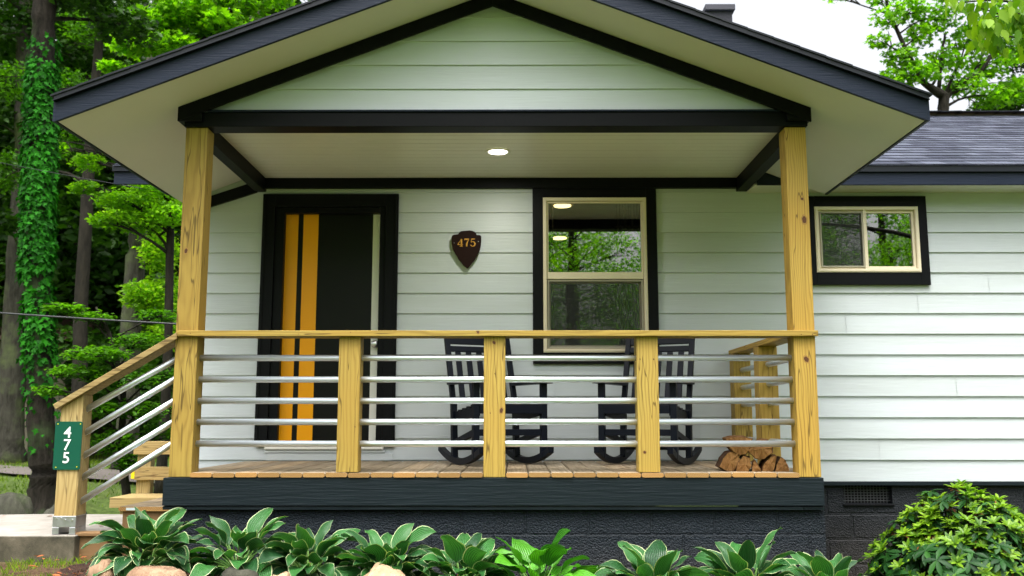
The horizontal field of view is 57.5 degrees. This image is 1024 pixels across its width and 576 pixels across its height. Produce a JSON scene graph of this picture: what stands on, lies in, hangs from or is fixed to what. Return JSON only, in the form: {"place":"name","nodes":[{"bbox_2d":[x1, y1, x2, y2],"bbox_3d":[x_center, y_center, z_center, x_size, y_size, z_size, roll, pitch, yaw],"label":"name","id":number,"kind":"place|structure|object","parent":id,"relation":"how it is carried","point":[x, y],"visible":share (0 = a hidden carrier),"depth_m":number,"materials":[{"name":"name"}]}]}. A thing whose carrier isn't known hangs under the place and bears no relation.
{"place":"outdoors","nodes":[
{"label":"outdoors","id":0,"kind":"place"},
{"bbox_2d":[0,514,122,561],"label":"concrete path","id":1,"kind":"structure","parent":0,"point":[26,536],"depth_m":5.83,"materials":[{"name":"grey concrete"}]},
{"bbox_2d":[0,465,154,482],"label":"road","id":2,"kind":"structure","parent":0,"point":[100,473],"depth_m":14.32,"materials":[{"name":"grey asphalt"}]},
{"bbox_2d":[0,453,168,575],"bbox_3d":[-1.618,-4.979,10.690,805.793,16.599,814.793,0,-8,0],"label":"ground","id":3,"kind":"structure","parent":0,"point":[100,500],"depth_m":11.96,"materials":[{"name":"green plant"}]},
{"bbox_2d":[0,492,33,514],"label":"rock","id":4,"kind":"object","parent":3,"relation":"on","point":[13,503],"visible":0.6,"depth_m":9.06,"materials":[{"name":"grey stone"}]},
{"bbox_2d":[0,57,63,276],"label":"forest tree","id":5,"kind":"object","parent":3,"relation":"on","point":[7,150],"visible":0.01,"depth_m":23.70,"materials":[{"name":"green plant"}]},
{"bbox_2d":[0,1,119,339],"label":"forest tree","id":6,"kind":"object","parent":3,"relation":"on","point":[68,177],"visible":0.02,"depth_m":23.31,"materials":[{"name":"green plant"}]},
{"bbox_2d":[0,301,121,455],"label":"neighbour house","id":7,"kind":"structure","parent":3,"relation":"on","point":[57,397],"depth_m":21.62,"materials":[{"name":"metal"}]},
{"bbox_2d":[0,59,125,292],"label":"forest tree","id":8,"kind":"object","parent":3,"relation":"on","point":[68,254],"depth_m":22.46,"materials":[{"name":"green plant"}]},
{"bbox_2d":[43,504,86,513],"bbox_3d":[-3.865,2.336,8.002,0.404,1.022,0.430,0,-8,0],"label":"boulder","id":9,"kind":"object","parent":3,"relation":"on","point":[50,510],"visible":0.08,"depth_m":7.94,"materials":[{"name":"grey stone"}]},
{"bbox_2d":[0,0,131,462],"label":"tall tree","id":10,"kind":"object","parent":3,"relation":"on","point":[12,417],"visible":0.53,"depth_m":19.55,"materials":[{"name":"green plant"}]},
{"bbox_2d":[0,7,139,467],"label":"broadleaf tree","id":11,"kind":"object","parent":3,"relation":"on","point":[80,328],"visible":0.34,"depth_m":17.61,"materials":[{"name":"green plant"}]},
{"bbox_2d":[0,12,162,340],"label":"forest tree","id":12,"kind":"object","parent":3,"relation":"on","point":[8,132],"visible":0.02,"depth_m":22.33,"materials":[{"name":"green plant"}]},
{"bbox_2d":[6,0,162,513],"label":"ivy tree","id":13,"kind":"object","parent":3,"relation":"on","point":[38,197],"visible":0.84,"depth_m":11.09,"materials":[{"name":"green plant"}]},
{"bbox_2d":[0,7,180,347],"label":"forest tree","id":14,"kind":"object","parent":3,"relation":"on","point":[112,273],"visible":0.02,"depth_m":21.58,"materials":[{"name":"green plant"}]},
{"bbox_2d":[0,0,198,349],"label":"forest tree","id":15,"kind":"object","parent":3,"relation":"on","point":[74,224],"visible":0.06,"depth_m":20.78,"materials":[{"name":"green plant"}]},
{"bbox_2d":[31,301,176,494],"bbox_3d":[-4.357,1.377,10.131,1.616,2.491,1.086,4,-9,-24],"label":"understorey tree","id":16,"kind":"object","parent":3,"relation":"on","point":[114,353],"visible":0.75,"depth_m":10.12,"materials":[{"name":"green plant"}]},
{"bbox_2d":[51,29,178,435],"bbox_3d":[-8.345,-1.069,22.708,6.340,11.334,7.028,-3,-9,20],"label":"forest tree","id":17,"kind":"object","parent":3,"relation":"on","point":[104,176],"visible":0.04,"depth_m":20.99,"materials":[{"name":"green plant"}]},
{"bbox_2d":[53,141,181,493],"bbox_3d":[-5.590,0.309,12.628,2.707,5.195,1.143,-1,-8,8],"label":"broadleaf tree","id":18,"kind":"object","parent":3,"relation":"on","point":[155,221],"visible":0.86,"depth_m":12.63,"materials":[{"name":"green plant"}]},
{"bbox_2d":[61,305,174,457],"bbox_3d":[-8.027,2.249,21.257,4.473,3.658,4.079,2,-8,-15],"label":"forest shrub","id":19,"kind":"object","parent":3,"relation":"on","point":[110,389],"visible":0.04,"depth_m":20.34,"materials":[{"name":"green plant"}]},
{"bbox_2d":[56,158,180,339],"bbox_3d":[-9.738,-0.463,25.056,6.011,10.795,6.665,7,-10,-39],"label":"forest tree","id":20,"kind":"object","parent":3,"relation":"on","point":[105,305],"visible":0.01,"depth_m":22.69,"materials":[{"name":"green plant"}]},
{"bbox_2d":[60,0,179,314],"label":"forest tree","id":21,"kind":"object","parent":3,"relation":"on","point":[99,178],"depth_m":22.12,"materials":[{"name":"green plant"}]},
{"bbox_2d":[97,343,174,457],"bbox_3d":[-7.491,2.501,20.556,3.519,2.878,3.209,-2,-8,17],"label":"forest shrub","id":22,"kind":"object","parent":3,"relation":"on","point":[155,396],"visible":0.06,"depth_m":19.71,"materials":[{"name":"green plant"}]},
{"bbox_2d":[109,441,169,513],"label":"stairs","id":23,"kind":"structure","parent":3,"relation":"on","point":[145,476],"depth_m":8.08,"materials":[{"name":"brown wood"}]},
{"bbox_2d":[98,3,181,469],"bbox_3d":[-6.115,-1.509,15.512,1.799,9.225,1.247,-3,-9,23],"label":"broadleaf tree","id":24,"kind":"object","parent":3,"relation":"on","point":[137,295],"visible":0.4,"depth_m":15.22,"materials":[{"name":"green plant"}]},
{"bbox_2d":[100,180,179,324],"bbox_3d":[-7.513,-1.047,24.546,7.138,11.926,6.438,4,-9,-28],"label":"forest tree","id":25,"kind":"object","parent":3,"relation":"on","point":[120,239],"visible":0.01,"depth_m":22.71,"materials":[{"name":"green plant"}]},
{"bbox_2d":[54,0,305,384],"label":"forest tree","id":26,"kind":"object","parent":3,"relation":"on","point":[61,254],"visible":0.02,"depth_m":21.98,"materials":[{"name":"green plant"}]},
{"bbox_2d":[50,555,310,575],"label":"planting bed","id":27,"kind":"object","parent":3,"relation":"on","point":[75,568],"visible":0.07,"depth_m":5.23,"materials":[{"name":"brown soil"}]},
{"bbox_2d":[87,559,113,575],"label":"edging stone","id":28,"kind":"object","parent":27,"relation":"on","point":[102,565],"visible":0.91,"depth_m":5.04,"materials":[{"name":"beige stone"}]},
{"bbox_2d":[81,507,203,575],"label":"hosta","id":29,"kind":"object","parent":27,"relation":"on","point":[143,535],"visible":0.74,"depth_m":5.22,"materials":[{"name":"green plant"}]},
{"bbox_2d":[126,566,186,575],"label":"edging stone","id":30,"kind":"object","parent":27,"relation":"on","point":[154,571],"visible":1,"depth_m":4.94,"materials":[{"name":"beige stone"}]},
{"bbox_2d":[3,515,457,575],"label":"fallen leaves","id":31,"kind":"object","parent":27,"relation":"on","point":[62,565],"visible":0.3,"depth_m":5.40,"materials":[{"name":"orange plant"}]},
{"bbox_2d":[187,508,288,575],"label":"hosta","id":32,"kind":"object","parent":27,"relation":"on","point":[248,538],"visible":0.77,"depth_m":5.31,"materials":[{"name":"green plant"}]},
{"bbox_2d":[221,566,258,575],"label":"edging stone","id":33,"kind":"object","parent":27,"relation":"on","point":[231,571],"visible":0.99,"depth_m":5.01,"materials":[{"name":"grey stone"}]},
{"bbox_2d":[273,571,289,575],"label":"edging stone","id":34,"kind":"object","parent":27,"relation":"on","point":[286,573],"visible":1,"depth_m":4.99,"materials":[{"name":"beige stone"}]},
{"bbox_2d":[255,520,359,575],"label":"hosta","id":35,"kind":"object","parent":27,"relation":"on","point":[303,547],"visible":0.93,"depth_m":5.26,"materials":[{"name":"green plant"}]},
{"bbox_2d":[364,562,404,575],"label":"edging stone","id":36,"kind":"object","parent":27,"relation":"on","point":[377,569],"visible":1,"depth_m":4.99,"materials":[{"name":"beige stone"}]},
{"bbox_2d":[334,523,435,575],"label":"hosta","id":37,"kind":"object","parent":27,"relation":"on","point":[388,549],"visible":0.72,"depth_m":5.30,"materials":[{"name":"green plant"}]},
{"bbox_2d":[411,533,521,575],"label":"hosta","id":38,"kind":"object","parent":27,"relation":"on","point":[466,553],"visible":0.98,"depth_m":5.26,"materials":[{"name":"green plant"}]},
{"bbox_2d":[486,528,599,575],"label":"hosta","id":39,"kind":"object","parent":27,"relation":"on","point":[533,560],"visible":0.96,"depth_m":5.37,"materials":[{"name":"green plant"}]},
{"bbox_2d":[594,540,709,575],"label":"hosta","id":40,"kind":"object","parent":27,"relation":"on","point":[655,558],"visible":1,"depth_m":5.31,"materials":[{"name":"green plant"}]},
{"bbox_2d":[694,527,798,575],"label":"hosta","id":41,"kind":"object","parent":27,"relation":"on","point":[735,559],"visible":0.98,"depth_m":5.34,"materials":[{"name":"green plant"}]},
{"bbox_2d":[780,550,863,575],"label":"hosta","id":42,"kind":"object","parent":27,"relation":"on","point":[820,564],"visible":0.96,"depth_m":5.29,"materials":[{"name":"green plant"}]},
{"bbox_2d":[95,0,296,73],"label":"maple tree","id":43,"kind":"object","parent":3,"relation":"on","point":[206,18],"visible":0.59,"depth_m":14.67,"materials":[{"name":"green plant"}]},
{"bbox_2d":[99,0,310,395],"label":"forest tree","id":44,"kind":"object","parent":3,"relation":"on","point":[176,228],"depth_m":21.97,"materials":[{"name":"green plant"}]},
{"bbox_2d":[147,8,276,366],"bbox_3d":[-4.958,-1.486,22.217,7.467,12.152,6.735,3,-8,-18],"label":"forest tree","id":45,"kind":"object","parent":3,"relation":"on","point":[271,13],"depth_m":21.46,"materials":[{"name":"green plant"}]},
{"bbox_2d":[177,2,262,38],"bbox_3d":[-6.483,-4.228,21.962,5.000,16.410,3.664,-3,-9,22],"label":"tall tree","id":46,"kind":"object","parent":3,"relation":"on","point":[250,18],"visible":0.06,"depth_m":22.72,"materials":[{"name":"green plant"}]},
{"bbox_2d":[50,0,1023,575],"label":"house","id":47,"kind":"structure","parent":3,"relation":"on","point":[828,276],"depth_m":7.11,"materials":[{"name":"white paint"}]},
{"bbox_2d":[53,422,82,469],"bbox_3d":[-2.834,1.005,5.952,0.173,0.303,0.008,0,-8,0],"label":"number sign","id":48,"kind":"object","parent":47,"relation":"attached to","point":[67,446],"visible":1,"depth_m":5.95,"materials":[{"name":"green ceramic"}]},
{"bbox_2d":[0,162,142,188],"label":"utility cable","id":49,"kind":"object","parent":47,"relation":"attached to","point":[72,176],"visible":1,"depth_m":8.75,"materials":[{"name":"black rubber"}]},
{"bbox_2d":[0,312,175,324],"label":"utility cable","id":50,"kind":"object","parent":47,"relation":"attached to","point":[87,318],"visible":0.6,"depth_m":10.00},
{"bbox_2d":[254,194,398,459],"bbox_3d":[-1.539,0.314,7.849,1.152,2.233,0.160,0,-8,0],"label":"front door","id":51,"kind":"structure","parent":47,"relation":"in","point":[329,261],"depth_m":7.86,"materials":[{"name":"black paint"}]},
{"bbox_2d":[451,230,480,267],"bbox_3d":[-0.385,-0.326,7.863,0.251,0.322,0.038,0,-8,0],"label":"number plaque","id":52,"kind":"object","parent":47,"relation":"attached to","point":[466,245],"visible":1,"depth_m":7.85,"materials":[{"name":"brown metal"}]},
{"bbox_2d":[438,338,553,464],"bbox_3d":[-0.138,0.836,7.166,0.660,1.009,0.840,4,-9,-25],"label":"rocking chair","id":53,"kind":"object","parent":47,"relation":"on","point":[516,411],"visible":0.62,"depth_m":7.13,"materials":[{"name":"paint"}]},
{"bbox_2d":[485,148,510,155],"bbox_3d":[-0.108,-1.044,7.158,0.200,0.008,0.200,0,-8,0],"label":"ceiling light","id":54,"kind":"object","parent":47,"relation":"attached to","point":[497,151],"visible":1,"depth_m":7.14,"materials":[{"name":"white paint"}]},
{"bbox_2d":[548,204,553,344],"bbox_3d":[0.283,-0.128,8.068,0.153,1.352,0.057,0,-8,0],"label":"curtain","id":55,"kind":"object","parent":47,"relation":"hanging from","point":[550,233],"depth_m":8.09,"materials":[{"name":"white fabric"}]},
{"bbox_2d":[553,235,568,239],"bbox_3d":[0.487,-0.518,9.597,0.200,0.020,0.200,0,-8,0],"label":"indoor lamp","id":56,"kind":"object","parent":47,"relation":"attached to","point":[559,237],"visible":0.79,"depth_m":9.54,"materials":[{"name":"white"}]},
{"bbox_2d":[551,204,573,207],"bbox_3d":[0.440,-0.723,8.147,0.200,0.020,0.200,0,-8,0],"label":"indoor lamp","id":57,"kind":"object","parent":47,"relation":"attached to","point":[562,205],"visible":0.73,"depth_m":8.12,"materials":[{"name":"white"}]},
{"bbox_2d":[532,188,658,363],"bbox_3d":[0.699,-0.105,7.873,1.050,1.494,0.114,0,-8,0],"label":"big window","id":58,"kind":"structure","parent":47,"relation":"in","point":[543,279],"depth_m":7.84,"materials":[{"name":"black paint"}]},
{"bbox_2d":[615,204,639,344],"bbox_3d":[1.004,-0.128,8.066,0.213,1.352,0.057,0,-8,0],"label":"curtain","id":59,"kind":"object","parent":47,"relation":"hanging from","point":[627,242],"depth_m":8.08,"materials":[{"name":"grey fabric"}]},
{"bbox_2d":[594,338,701,464],"bbox_3d":[1.045,0.832,7.132,0.660,1.009,0.840,-4,-9,25],"label":"rocking chair","id":60,"kind":"object","parent":47,"relation":"on","point":[622,411],"visible":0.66,"depth_m":7.10,"materials":[{"name":"paint"}]},
{"bbox_2d":[715,450,739,470],"bbox_3d":[1.435,1.146,6.204,0.169,0.135,0.260,0,-8,0],"label":"log","id":61,"kind":"object","parent":47,"relation":"on","point":[728,460],"visible":0.94,"depth_m":6.08,"materials":[{"name":"brown wood"}]},
{"bbox_2d":[734,455,750,471],"bbox_3d":[1.522,1.157,6.171,0.113,0.114,0.244,-1,-8,9],"label":"log","id":62,"kind":"object","parent":47,"relation":"on","point":[744,463],"visible":0.7,"depth_m":6.06,"materials":[{"name":"brown wood"}]},
{"bbox_2d":[722,435,752,455],"bbox_3d":[1.502,1.048,6.207,0.212,0.134,0.260,0,-8,0],"label":"log","id":63,"kind":"object","parent":62,"relation":"on","point":[740,451],"visible":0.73,"depth_m":6.09,"materials":[{"name":"brown wood"}]},
{"bbox_2d":[751,459,760,471],"bbox_3d":[1.609,1.169,6.152,0.067,0.083,0.230,-2,-8,13],"label":"log","id":64,"kind":"object","parent":47,"relation":"on","point":[755,467],"visible":0.89,"depth_m":6.05,"materials":[{"name":"brown wood"}]},
{"bbox_2d":[758,454,776,471],"bbox_3d":[1.690,1.161,6.189,0.103,0.112,0.256,-1,-8,6],"label":"log","id":65,"kind":"object","parent":47,"relation":"on","point":[767,463],"visible":0.83,"depth_m":6.07,"materials":[{"name":"brown wood"}]},
{"bbox_2d":[748,438,772,458],"bbox_3d":[1.645,1.066,6.190,0.169,0.136,0.280,-2,-8,15],"label":"log","id":66,"kind":"object","parent":65,"relation":"on","point":[760,452],"visible":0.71,"depth_m":6.07,"materials":[{"name":"brown wood"}]},
{"bbox_2d":[773,456,788,471],"bbox_3d":[1.775,1.167,6.192,0.103,0.102,0.245,-1,-8,10],"label":"log","id":67,"kind":"object","parent":47,"relation":"on","point":[781,465],"visible":0.87,"depth_m":6.08,"materials":[{"name":"brown wood"}]},
{"bbox_2d":[809,196,930,284],"bbox_3d":[2.984,-0.398,7.908,1.050,0.762,0.114,0,-8,0],"label":"small window","id":68,"kind":"structure","parent":47,"relation":"in","point":[918,273],"depth_m":7.86,"materials":[{"name":"black paint"}]},
{"bbox_2d":[822,0,1023,110],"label":"maple tree","id":69,"kind":"object","parent":3,"relation":"on","point":[934,67],"visible":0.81,"depth_m":17.19,"materials":[{"name":"green plant"}]},
{"bbox_2d":[863,479,1023,575],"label":"rhododendron","id":70,"kind":"object","parent":3,"relation":"on","point":[982,540],"visible":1,"depth_m":5.89,"materials":[{"name":"green plant"}]},
{"bbox_2d":[944,0,1023,65],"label":"hanging branch tree","id":71,"kind":"object","parent":3,"relation":"on","point":[991,29],"visible":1,"depth_m":5.40,"materials":[{"name":"green plant"}]},
{"bbox_2d":[966,4,1023,110],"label":"broadleaf tree","id":72,"kind":"object","parent":3,"relation":"on","point":[1014,106],"visible":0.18,"depth_m":19.30,"materials":[{"name":"green plant"}]},
{"bbox_2d":[55,0,1023,110],"label":"sky","id":73,"kind":"structure","parent":0,"point":[838,30],"materials":[{"name":"white"}]}
]}

